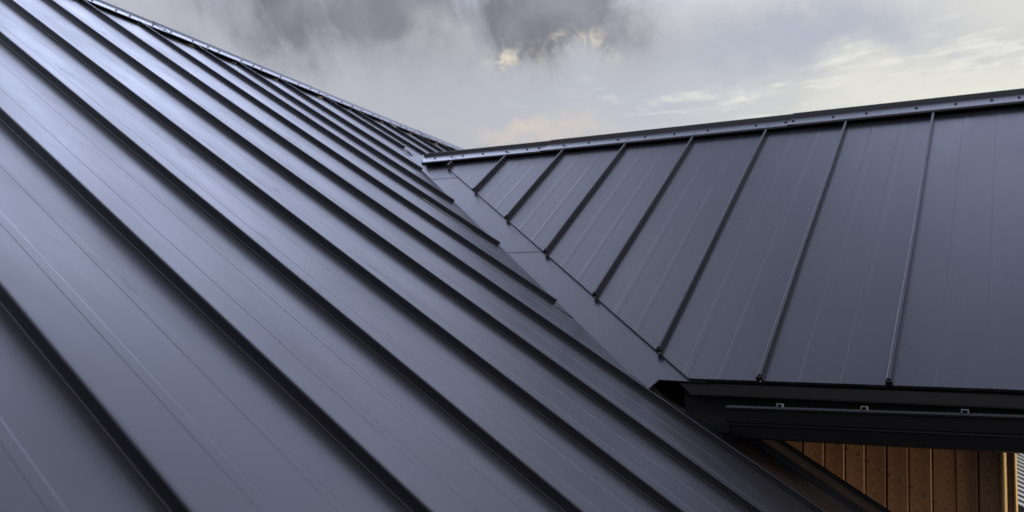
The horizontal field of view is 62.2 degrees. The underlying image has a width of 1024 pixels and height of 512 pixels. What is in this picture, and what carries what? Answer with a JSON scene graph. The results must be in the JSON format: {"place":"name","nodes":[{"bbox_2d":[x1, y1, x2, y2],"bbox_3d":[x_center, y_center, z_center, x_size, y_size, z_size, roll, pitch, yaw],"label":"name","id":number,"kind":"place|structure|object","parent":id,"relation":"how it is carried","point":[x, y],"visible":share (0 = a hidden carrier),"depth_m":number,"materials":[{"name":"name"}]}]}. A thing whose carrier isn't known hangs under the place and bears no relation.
{"place":"outdoors","nodes":[
{"label":"outdoors","id":0,"kind":"place"},
{"label":"ground","id":1,"kind":"structure","parent":0,"visible":0},
{"bbox_2d":[777,441,1017,511],"bbox_3d":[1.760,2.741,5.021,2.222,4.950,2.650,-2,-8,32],"label":"timber wall","id":2,"kind":"structure","parent":1,"relation":"on","point":[891,479],"depth_m":3.73,"materials":[{"name":"brown wood"}]},
{"bbox_2d":[0,0,881,511],"bbox_3d":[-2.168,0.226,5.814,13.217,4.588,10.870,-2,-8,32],"label":"roof","id":3,"kind":"structure","parent":2,"relation":"on","point":[230,282],"depth_m":2.58,"materials":[{"name":"metal"}]},
{"bbox_2d":[407,88,1023,432],"bbox_3d":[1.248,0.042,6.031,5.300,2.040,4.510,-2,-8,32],"label":"wing roof","id":4,"kind":"structure","parent":3,"relation":"attached to","point":[871,257],"depth_m":4.35,"materials":[{"name":"metal"}]},
{"bbox_2d":[726,403,1023,453],"bbox_3d":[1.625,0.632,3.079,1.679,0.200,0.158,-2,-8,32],"label":"eave gutter","id":5,"kind":"object","parent":4,"relation":"attached to","point":[1000,433],"visible":1,"depth_m":3.17,"materials":[{"name":"metal"}]},
{"bbox_2d":[1017,453,1023,511],"bbox_3d":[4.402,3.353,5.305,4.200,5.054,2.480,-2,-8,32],"label":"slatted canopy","id":6,"kind":"object","parent":1,"relation":"on","point":[1020,471],"depth_m":5.60,"materials":[{"name":"grey metal"}]}
]}

